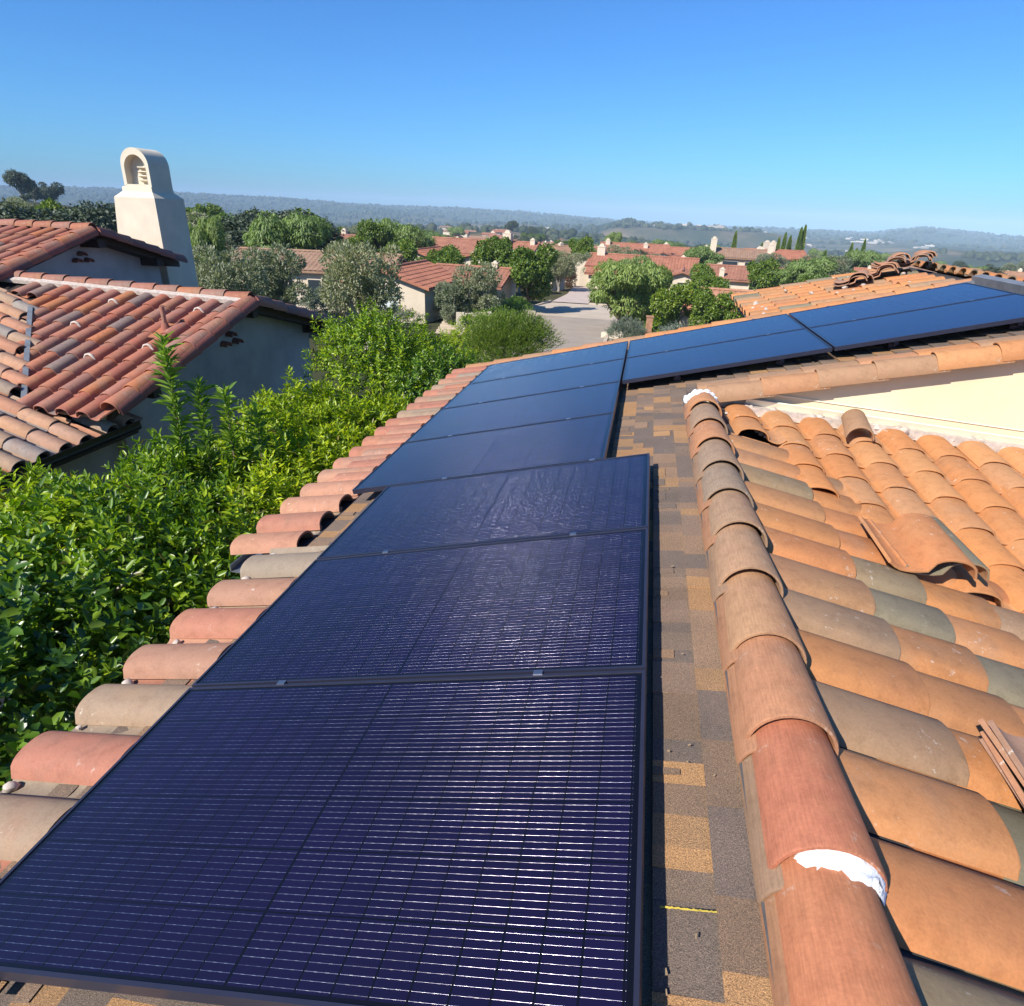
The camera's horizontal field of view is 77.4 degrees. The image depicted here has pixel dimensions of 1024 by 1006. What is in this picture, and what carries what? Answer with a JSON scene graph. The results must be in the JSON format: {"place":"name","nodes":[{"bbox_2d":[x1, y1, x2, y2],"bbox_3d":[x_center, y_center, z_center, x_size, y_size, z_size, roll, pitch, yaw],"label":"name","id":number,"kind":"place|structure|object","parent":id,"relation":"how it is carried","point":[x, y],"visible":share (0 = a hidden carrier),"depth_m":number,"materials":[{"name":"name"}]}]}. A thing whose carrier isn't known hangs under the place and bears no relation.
{"place":"outdoors","nodes":[
{"label":"outdoors","id":0,"kind":"place"},
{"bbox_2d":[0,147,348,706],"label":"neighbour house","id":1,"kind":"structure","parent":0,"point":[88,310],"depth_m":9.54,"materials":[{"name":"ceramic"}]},
{"bbox_2d":[0,188,1023,790],"bbox_3d":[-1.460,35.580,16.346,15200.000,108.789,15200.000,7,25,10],"label":"terrain","id":2,"kind":"structure","parent":0,"point":[758,238],"depth_m":1464.63,"materials":[{"name":"plant"}]},
{"bbox_2d":[3,195,34,207],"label":"olive tree","id":3,"kind":"object","parent":2,"relation":"on","point":[12,199],"visible":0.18,"depth_m":120.96,"materials":[{"name":"green plant"}]},
{"bbox_2d":[2,168,36,199],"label":"eucalyptus tree","id":4,"kind":"object","parent":2,"relation":"on","point":[22,181],"visible":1,"depth_m":219.73,"materials":[{"name":"green plant"}]},
{"bbox_2d":[26,180,43,201],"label":"eucalyptus tree","id":5,"kind":"object","parent":2,"relation":"on","point":[36,193],"visible":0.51,"depth_m":230.84,"materials":[{"name":"green plant"}]},
{"bbox_2d":[0,197,98,227],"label":"eucalyptus tree","id":6,"kind":"object","parent":2,"relation":"on","point":[25,213],"visible":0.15,"depth_m":48.52,"materials":[{"name":"green plant"}]},
{"bbox_2d":[38,181,64,201],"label":"eucalyptus tree","id":7,"kind":"object","parent":2,"relation":"on","point":[53,192],"visible":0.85,"depth_m":239.92,"materials":[{"name":"green plant"}]},
{"bbox_2d":[34,197,80,216],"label":"citrus tree","id":8,"kind":"object","parent":2,"relation":"on","point":[49,203],"visible":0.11,"depth_m":56.27,"materials":[{"name":"green plant"}]},
{"bbox_2d":[62,199,117,232],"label":"eucalyptus tree","id":9,"kind":"object","parent":2,"relation":"on","point":[87,210],"visible":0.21,"depth_m":50.50,"materials":[{"name":"green plant"}]},
{"bbox_2d":[0,456,198,700],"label":"shrub","id":10,"kind":"object","parent":2,"relation":"on","point":[29,483],"visible":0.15,"depth_m":5.42,"materials":[{"name":"green plant"}]},
{"bbox_2d":[0,521,240,791],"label":"shrub","id":11,"kind":"object","parent":2,"relation":"on","point":[23,718],"visible":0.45,"depth_m":3.82,"materials":[{"name":"green plant"}]},
{"bbox_2d":[0,463,264,731],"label":"shrub","id":12,"kind":"object","parent":2,"relation":"on","point":[107,535],"visible":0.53,"depth_m":4.67,"materials":[{"name":"green plant"}]},
{"bbox_2d":[62,330,288,587],"bbox_3d":[-3.192,0.457,6.508,2.480,4.182,2.608,7,25,10],"label":"shrub","id":13,"kind":"object","parent":2,"relation":"on","point":[200,462],"visible":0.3,"depth_m":6.41,"materials":[{"name":"green plant"}]},
{"bbox_2d":[186,208,209,228],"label":"olive tree","id":14,"kind":"object","parent":2,"relation":"on","point":[199,215],"visible":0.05,"depth_m":74.64,"materials":[{"name":"green plant"}]},
{"bbox_2d":[185,202,225,217],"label":"citrus tree","id":15,"kind":"object","parent":2,"relation":"on","point":[213,210],"visible":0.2,"depth_m":111.38,"materials":[{"name":"green plant"}]},
{"bbox_2d":[188,215,230,278],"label":"pepper tree","id":16,"kind":"object","parent":2,"relation":"on","point":[207,231],"visible":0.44,"depth_m":40.15,"materials":[{"name":"green plant"}]},
{"bbox_2d":[192,239,268,295],"bbox_3d":[-14.020,-10.336,31.657,3.967,5.010,3.590,-8,26,-21],"label":"olive tree","id":17,"kind":"object","parent":2,"relation":"on","point":[223,274],"visible":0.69,"depth_m":30.79,"materials":[{"name":"green plant"}]},
{"bbox_2d":[217,213,272,246],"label":"eucalyptus tree","id":18,"kind":"object","parent":2,"relation":"on","point":[233,223],"visible":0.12,"depth_m":55.43,"materials":[{"name":"green plant"}]},
{"bbox_2d":[236,206,283,232],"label":"eucalyptus tree","id":19,"kind":"object","parent":2,"relation":"on","point":[254,212],"visible":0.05,"depth_m":62.56,"materials":[{"name":"green plant"}]},
{"bbox_2d":[176,384,351,500],"bbox_3d":[-2.706,0.269,8.047,2.368,3.297,2.550,7,25,10],"label":"shrub","id":20,"kind":"object","parent":2,"relation":"on","point":[276,426],"visible":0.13,"depth_m":7.60,"materials":[{"name":"green plant"}]},
{"bbox_2d":[239,242,315,304],"bbox_3d":[-13.477,-12.008,35.955,4.045,4.984,4.278,-12,28,-29],"label":"olive tree","id":21,"kind":"object","parent":2,"relation":"on","point":[279,274],"visible":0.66,"depth_m":35.15,"materials":[{"name":"green plant"}]},
{"bbox_2d":[182,421,375,575],"bbox_3d":[-2.380,0.769,7.169,1.766,3.153,3.162,7,25,10],"label":"shrub","id":22,"kind":"object","parent":2,"relation":"on","point":[256,483],"visible":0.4,"depth_m":6.63,"materials":[{"name":"green plant"}]},
{"bbox_2d":[242,211,333,251],"bbox_3d":[-18.045,-19.785,51.499,6.878,6.892,7.316,23,32,38],"label":"pepper tree","id":23,"kind":"object","parent":2,"relation":"on","point":[296,231],"visible":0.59,"depth_m":49.35,"materials":[{"name":"green plant"}]},
{"bbox_2d":[265,208,343,252],"bbox_3d":[-20.227,-23.551,59.632,9.332,7.259,8.990,-1,25,-8],"label":"eucalyptus tree","id":24,"kind":"object","parent":2,"relation":"on","point":[319,247],"visible":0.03,"depth_m":58.71,"materials":[{"name":"green plant"}]},
{"bbox_2d":[204,246,407,311],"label":"stucco house","id":25,"kind":"structure","parent":2,"relation":"on","point":[311,274],"depth_m":44.98,"materials":[{"name":"tile"}]},
{"bbox_2d":[298,285,345,318],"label":"shrub","id":26,"kind":"object","parent":2,"relation":"on","point":[314,302],"visible":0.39,"depth_m":40.36,"materials":[{"name":"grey plant"}]},
{"bbox_2d":[251,365,408,447],"bbox_3d":[-2.308,-0.256,9.140,2.579,3.375,1.994,-8,26,-20],"label":"shrub","id":27,"kind":"object","parent":2,"relation":"on","point":[363,412],"visible":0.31,"depth_m":8.52,"materials":[{"name":"green plant"}]},
{"bbox_2d":[332,233,368,245],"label":"citrus tree","id":28,"kind":"object","parent":2,"relation":"on","point":[354,238],"visible":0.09,"depth_m":59.96,"materials":[{"name":"green plant"}]},
{"bbox_2d":[318,238,404,349],"bbox_3d":[-6.971,-9.470,29.580,4.051,5.254,4.309,-1,25,-7],"label":"olive tree","id":29,"kind":"object","parent":2,"relation":"on","point":[352,277],"visible":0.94,"depth_m":28.74,"materials":[{"name":"green plant"}]},
{"bbox_2d":[356,218,398,249],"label":"citrus tree","id":30,"kind":"object","parent":2,"relation":"on","point":[376,235],"visible":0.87,"depth_m":71.39,"materials":[{"name":"green plant"}]},
{"bbox_2d":[299,296,475,422],"bbox_3d":[-1.979,-1.433,10.991,3.065,3.988,2.424,0,25,-5],"label":"shrub","id":31,"kind":"object","parent":2,"relation":"on","point":[392,344],"visible":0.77,"depth_m":10.24,"materials":[{"name":"green plant"}]},
{"bbox_2d":[374,236,418,261],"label":"citrus tree","id":32,"kind":"object","parent":2,"relation":"on","point":[406,245],"visible":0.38,"depth_m":61.18,"materials":[{"name":"green plant"}]},
{"bbox_2d":[378,304,424,328],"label":"shrub","id":33,"kind":"object","parent":2,"relation":"on","point":[402,313],"visible":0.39,"depth_m":38.80,"materials":[{"name":"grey plant"}]},
{"bbox_2d":[375,218,436,247],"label":"pepper tree","id":34,"kind":"object","parent":2,"relation":"on","point":[411,231],"visible":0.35,"depth_m":75.32,"materials":[{"name":"green plant"}]},
{"bbox_2d":[337,259,515,323],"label":"stucco house","id":35,"kind":"structure","parent":2,"relation":"on","point":[419,280],"depth_m":42.08,"materials":[{"name":"beige concrete"}]},
{"bbox_2d":[377,339,480,408],"bbox_3d":[-1.201,-0.953,10.662,1.794,3.451,2.429,7,25,10],"label":"shrub","id":36,"kind":"object","parent":2,"relation":"on","point":[445,362],"visible":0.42,"depth_m":9.80,"materials":[{"name":"green plant"}]},
{"bbox_2d":[414,244,465,263],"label":"citrus tree","id":37,"kind":"object","parent":2,"relation":"on","point":[446,254],"visible":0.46,"depth_m":56.38,"materials":[{"name":"green plant"}]},
{"bbox_2d":[433,279,470,323],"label":"olive tree","id":38,"kind":"object","parent":2,"relation":"on","point":[450,309],"visible":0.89,"depth_m":37.45,"materials":[{"name":"green plant"}]},
{"bbox_2d":[447,227,465,235],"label":"pepper tree","id":39,"kind":"object","parent":2,"relation":"on","point":[456,231],"visible":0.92,"depth_m":409.47,"materials":[{"name":"green plant"}]},
{"bbox_2d":[437,323,495,361],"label":"shrub","id":40,"kind":"object","parent":2,"relation":"on","point":[455,339],"visible":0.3,"depth_m":26.14,"materials":[{"name":"green plant"}]},
{"bbox_2d":[451,261,505,312],"bbox_3d":[-2.077,-12.287,38.388,3.313,4.243,3.513,6,25,8],"label":"olive tree","id":41,"kind":"object","parent":2,"relation":"on","point":[479,297],"visible":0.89,"depth_m":37.38,"materials":[{"name":"green plant"}]},
{"bbox_2d":[415,230,541,264],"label":"stucco house","id":42,"kind":"structure","parent":2,"relation":"on","point":[466,246],"depth_m":76.83,"materials":[{"name":"tile"}]},
{"bbox_2d":[446,306,528,337],"bbox_3d":[-1.166,-9.619,34.449,4.922,1.998,2.801,16,28,27],"label":"shrub","id":43,"kind":"object","parent":2,"relation":"on","point":[466,318],"visible":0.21,"depth_m":34.46,"materials":[{"name":"green plant"}]},
{"bbox_2d":[469,235,512,267],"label":"citrus tree","id":44,"kind":"object","parent":2,"relation":"on","point":[499,251],"visible":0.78,"depth_m":56.79,"materials":[{"name":"green plant"}]},
{"bbox_2d":[480,296,528,316],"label":"shrub","id":45,"kind":"object","parent":2,"relation":"on","point":[512,306],"visible":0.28,"depth_m":39.66,"materials":[{"name":"green plant"}]},
{"bbox_2d":[0,260,1023,1005],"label":"tiled house","id":46,"kind":"structure","parent":2,"relation":"on","point":[834,810],"depth_m":2.37,"materials":[{"name":"ceramic"}]},
{"bbox_2d":[352,412,613,493],"bbox_3d":[-0.164,-0.389,4.764,1.788,0.040,1.063,-6,22,15],"label":"solar panel","id":47,"kind":"object","parent":46,"relation":"on","point":[573,440],"visible":0.94,"depth_m":4.67,"materials":[{"name":"glass"}]},
{"bbox_2d":[404,381,620,442],"bbox_3d":[0.046,-0.814,5.710,1.788,0.040,1.063,-6,22,15],"label":"solar panel","id":48,"kind":"object","parent":46,"relation":"on","point":[585,401],"visible":0.94,"depth_m":5.64,"materials":[{"name":"glass"}]},
{"bbox_2d":[441,358,624,408],"bbox_3d":[0.256,-1.240,6.655,1.788,0.040,1.063,-6,22,15],"label":"solar panel","id":49,"kind":"object","parent":46,"relation":"on","point":[590,374],"visible":0.92,"depth_m":6.60,"materials":[{"name":"glass"}]},
{"bbox_2d":[469,341,628,383],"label":"solar panel","id":50,"kind":"object","parent":46,"relation":"on","point":[584,356],"visible":0.92,"depth_m":7.55,"materials":[{"name":"glass"}]},
{"bbox_2d":[674,375,680,380],"bbox_3d":[1.725,-1.546,6.777,0.068,0.085,2.030,7,25,10],"label":"mounting rail","id":51,"kind":"object","parent":46,"relation":"attached to","point":[678,377],"visible":0.19,"depth_m":5.96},
{"bbox_2d":[627,314,804,357],"bbox_3d":[2.200,-1.860,7.128,1.788,0.038,1.063,-6,22,15],"label":"solar panel","id":52,"kind":"object","parent":51,"relation":"attached to","point":[721,333],"visible":0.91,"depth_m":7.08,"materials":[{"name":"glass"}]},
{"bbox_2d":[776,359,783,364],"bbox_3d":[2.588,-1.642,6.542,0.068,0.085,2.030,7,25,10],"label":"mounting rail","id":53,"kind":"object","parent":46,"relation":"attached to","point":[780,362],"visible":0.19,"depth_m":5.73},
{"bbox_2d":[622,328,831,383],"bbox_3d":[1.990,-1.435,6.183,1.788,0.038,1.063,-6,22,15],"label":"solar panel","id":54,"kind":"object","parent":53,"relation":"attached to","point":[758,349],"visible":1,"depth_m":6.04,"materials":[{"name":"glass"}]},
{"bbox_2d":[841,409,874,440],"bbox_3d":[2.643,-0.607,4.884,0.200,0.129,0.408,10,26,16],"label":"roof tile","id":55,"kind":"object","parent":46,"relation":"on","point":[852,419],"visible":1,"depth_m":4.84,"materials":[{"name":"ceramic"}]},
{"bbox_2d":[887,341,898,347],"bbox_3d":[3.451,-1.739,6.307,0.068,0.085,2.030,7,25,10],"label":"mounting rail","id":56,"kind":"object","parent":46,"relation":"attached to","point":[891,344],"visible":0.2,"depth_m":5.49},
{"bbox_2d":[867,516,989,579],"bbox_3d":[2.112,0.209,3.259,0.408,0.124,0.466,4,25,4],"label":"roof tile","id":57,"kind":"object","parent":46,"relation":"on","point":[976,561],"visible":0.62,"depth_m":3.10,"materials":[{"name":"orange ceramic"}]},
{"bbox_2d":[858,513,977,578],"bbox_3d":[2.035,0.195,3.224,0.408,0.124,0.466,5,25,7],"label":"roof tile","id":58,"kind":"object","parent":57,"relation":"on","point":[921,543],"visible":1,"depth_m":3.18,"materials":[{"name":"orange ceramic"}]},
{"bbox_2d":[979,738,1023,806],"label":"roof tile","id":59,"kind":"object","parent":46,"relation":"on","point":[985,746],"visible":0.26,"depth_m":1.94,"materials":[{"name":"ceramic"}]},
{"bbox_2d":[980,730,1023,804],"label":"roof tile","id":60,"kind":"object","parent":59,"relation":"on","point":[1015,782],"visible":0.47,"depth_m":1.90,"materials":[{"name":"ceramic"}]},
{"bbox_2d":[1007,322,1022,328],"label":"mounting rail","id":61,"kind":"object","parent":46,"relation":"attached to","point":[1013,326],"visible":0.2,"depth_m":5.26,"materials":[{"name":"metal"}]},
{"bbox_2d":[808,293,1023,350],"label":"solar panel","id":62,"kind":"object","parent":61,"relation":"on","point":[959,317],"visible":0.95,"depth_m":5.64,"materials":[{"name":"glass"}]},
{"bbox_2d":[0,185,1023,263],"bbox_3d":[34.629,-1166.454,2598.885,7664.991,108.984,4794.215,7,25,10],"label":"woodland","id":63,"kind":"object","parent":2,"relation":"on","point":[557,230],"visible":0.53,"depth_m":2401.95,"materials":[{"name":"plant"}]},
{"bbox_2d":[490,294,533,311],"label":"shrub","id":64,"kind":"object","parent":2,"relation":"on","point":[522,300],"visible":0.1,"depth_m":43.68,"materials":[{"name":"green plant"}]},
{"bbox_2d":[459,304,567,362],"bbox_3d":[0.056,-5.920,23.978,4.187,3.031,3.015,-1,25,-6],"label":"shrub","id":65,"kind":"object","parent":2,"relation":"on","point":[506,337],"visible":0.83,"depth_m":23.50,"materials":[{"name":"green plant"}]},
{"bbox_2d":[509,242,558,302],"bbox_3d":[1.449,-16.357,46.986,3.353,5.314,4.453,9,25,14],"label":"citrus tree","id":66,"kind":"object","parent":2,"relation":"on","point":[529,267],"visible":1,"depth_m":46.31,"materials":[{"name":"green plant"}]},
{"bbox_2d":[548,250,585,291],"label":"olive tree","id":67,"kind":"object","parent":2,"relation":"on","point":[561,270],"visible":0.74,"depth_m":65.04,"materials":[{"name":"green plant"}]},
{"bbox_2d":[532,302,616,319],"bbox_3d":[5.222,-15.370,50.973,7.550,0.258,9.800,7,25,10],"label":"road apron","id":68,"kind":"object","parent":2,"relation":"on","point":[576,310],"visible":0.81,"depth_m":50.41,"materials":[{"name":"concrete"}]},
{"bbox_2d":[572,261,587,285],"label":"house wall","id":69,"kind":"structure","parent":2,"relation":"on","point":[582,278],"depth_m":74.02,"materials":[{"name":"white paint"}]},
{"bbox_2d":[568,235,596,253],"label":"citrus tree","id":70,"kind":"object","parent":2,"relation":"on","point":[584,245],"visible":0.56,"depth_m":84.42,"materials":[{"name":"green plant"}]},
{"bbox_2d":[604,232,622,241],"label":"pepper tree","id":71,"kind":"object","parent":2,"relation":"on","point":[614,237],"visible":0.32,"depth_m":136.12,"materials":[{"name":"green plant"}]},
{"bbox_2d":[606,244,639,255],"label":"olive tree","id":72,"kind":"object","parent":2,"relation":"on","point":[625,251],"visible":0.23,"depth_m":87.53,"materials":[{"name":"green plant"}]},
{"bbox_2d":[603,315,648,340],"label":"shrub","id":73,"kind":"object","parent":2,"relation":"on","point":[620,326],"visible":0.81,"depth_m":34.53,"materials":[{"name":"grey plant"}]},
{"bbox_2d":[585,258,671,322],"bbox_3d":[6.848,-12.825,39.978,4.378,4.707,5.282,-11,28,-26],"label":"pepper tree","id":74,"kind":"object","parent":2,"relation":"on","point":[625,286],"visible":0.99,"depth_m":38.81,"materials":[{"name":"green plant"}]},
{"bbox_2d":[615,254,657,273],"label":"pepper tree","id":75,"kind":"object","parent":2,"relation":"on","point":[635,260],"visible":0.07,"depth_m":61.75,"materials":[{"name":"green plant"}]},
{"bbox_2d":[600,238,675,257],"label":"stucco house","id":76,"kind":"structure","parent":2,"relation":"on","point":[661,249],"depth_m":127.63,"materials":[{"name":"tile"}]},
{"bbox_2d":[584,243,699,287],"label":"stucco house","id":77,"kind":"structure","parent":2,"relation":"on","point":[681,266],"depth_m":71.88,"materials":[{"name":"tile"}]},
{"bbox_2d":[632,304,682,332],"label":"shrub","id":78,"kind":"object","parent":2,"relation":"on","point":[657,320],"visible":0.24,"depth_m":40.26,"materials":[{"name":"green plant"}]},
{"bbox_2d":[649,279,701,329],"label":"citrus tree","id":79,"kind":"object","parent":2,"relation":"on","point":[667,304],"visible":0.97,"depth_m":36.76,"materials":[{"name":"green plant"}]},
{"bbox_2d":[665,242,707,256],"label":"stucco house","id":80,"kind":"structure","parent":2,"relation":"on","point":[677,251],"depth_m":132.33,"materials":[{"name":"tile"}]},
{"bbox_2d":[689,262,715,279],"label":"citrus tree","id":81,"kind":"object","parent":2,"relation":"on","point":[705,267],"visible":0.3,"depth_m":56.42,"materials":[{"name":"green plant"}]},
{"bbox_2d":[682,245,724,270],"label":"pepper tree","id":82,"kind":"object","parent":2,"relation":"on","point":[704,254],"visible":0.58,"depth_m":84.47,"materials":[{"name":"green plant"}]},
{"bbox_2d":[690,270,729,287],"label":"citrus tree","id":83,"kind":"object","parent":2,"relation":"on","point":[702,278],"visible":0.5,"depth_m":47.73,"materials":[{"name":"green plant"}]},
{"bbox_2d":[676,287,753,328],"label":"stucco house","id":84,"kind":"structure","parent":2,"relation":"on","point":[685,319],"depth_m":41.98,"materials":[{"name":"paint"}]},
{"bbox_2d":[688,285,743,325],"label":"citrus tree","id":85,"kind":"object","parent":2,"relation":"on","point":[708,309],"visible":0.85,"depth_m":34.62,"materials":[{"name":"green plant"}]},
{"bbox_2d":[710,236,773,266],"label":"stucco house","id":86,"kind":"structure","parent":2,"relation":"on","point":[740,256],"depth_m":98.42,"materials":[{"name":"tile"}]},
{"bbox_2d":[707,263,783,290],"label":"stucco house","id":87,"kind":"structure","parent":2,"relation":"on","point":[737,276],"depth_m":66.71,"materials":[{"name":"tile"}]},
{"bbox_2d":[746,257,780,289],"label":"citrus tree","id":88,"kind":"object","parent":2,"relation":"on","point":[763,274],"visible":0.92,"depth_m":57.56,"materials":[{"name":"green plant"}]},
{"bbox_2d":[754,252,788,267],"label":"olive tree","id":89,"kind":"object","parent":2,"relation":"on","point":[764,256],"visible":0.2,"depth_m":87.24,"materials":[{"name":"green plant"}]},
{"bbox_2d":[748,240,806,267],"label":"stucco house","id":90,"kind":"structure","parent":2,"relation":"on","point":[790,255],"depth_m":105.93,"materials":[{"name":"tile"}]},
{"bbox_2d":[777,256,839,285],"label":"pepper tree","id":91,"kind":"object","parent":2,"relation":"on","point":[794,273],"visible":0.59,"depth_m":61.10,"materials":[{"name":"green plant"}]},
{"bbox_2d":[799,254,853,277],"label":"olive tree","id":92,"kind":"object","parent":2,"relation":"on","point":[840,268],"visible":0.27,"depth_m":70.92,"materials":[{"name":"green plant"}]},
{"bbox_2d":[843,249,886,270],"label":"pepper tree","id":93,"kind":"object","parent":2,"relation":"on","point":[864,258],"visible":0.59,"depth_m":102.56,"materials":[{"name":"green plant"}]},
{"bbox_2d":[0,0,1023,235],"label":"sky","id":94,"kind":"structure","parent":0,"point":[858,115],"materials":[{"name":"blue"}]},
{"bbox_2d":[481,315,616,362],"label":"road","id":95,"kind":"structure","parent":0,"point":[575,332],"depth_m":40.84,"materials":[{"name":"asphalt"}]},
{"bbox_2d":[552,286,597,303],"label":"driveway","id":96,"kind":"structure","parent":0,"point":[578,294],"depth_m":61.80,"materials":[{"name":"concrete"}]},
{"bbox_2d":[788,282,1014,328],"bbox_3d":[3.934,-2.055,6.656,1.788,0.038,1.063,-6,22,15],"label":"solar panel","id":97,"kind":"object","parent":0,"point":[914,300],"visible":0.88,"depth_m":6.60,"materials":[{"name":"glass"}]},
{"bbox_3d":[1.661,0.865,1.793,0.425,0.116,0.484,7,25,10],"label":"roof tile","id":98,"kind":"object","parent":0,"visible":0},
{"bbox_2d":[978,718,1023,785],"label":"roof tile","id":99,"kind":"object","parent":98,"relation":"on","point":[995,740],"visible":0.53,"depth_m":1.91,"materials":[{"name":"ceramic"}]},
{"bbox_2d":[987,720,1023,777],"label":"roof tile","id":100,"kind":"object","parent":99,"relation":"on","point":[1013,745],"visible":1,"depth_m":1.92,"materials":[{"name":"ceramic"}]},
{"bbox_3d":[0.221,0.438,2.661,0.068,0.085,3.100,7,25,10],"label":"mounting rail","id":101,"kind":"object","parent":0,"visible":0},
{"bbox_2d":[0,670,646,1005],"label":"solar panel","id":102,"kind":"object","parent":101,"relation":"attached to","point":[465,841],"visible":1,"depth_m":1.66,"materials":[{"name":"glass"}]},
{"bbox_2d":[192,527,648,686],"bbox_3d":[-0.313,0.433,2.799,1.788,0.040,1.063,-6,22,15],"label":"solar panel","id":103,"kind":"object","parent":101,"relation":"on","point":[572,602],"visible":0.92,"depth_m":2.66,"materials":[{"name":"glass"}]},
{"bbox_3d":[-0.985,0.587,2.957,0.068,0.085,3.130,7,25,10],"label":"mounting rail","id":104,"kind":"object","parent":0,"visible":0},
{"bbox_2d":[317,453,649,558],"bbox_3d":[-0.103,0.007,3.745,1.788,0.040,1.063,-6,22,15],"label":"solar panel","id":105,"kind":"object","parent":104,"relation":"on","point":[599,495],"visible":0.91,"depth_m":3.64,"materials":[{"name":"glass"}]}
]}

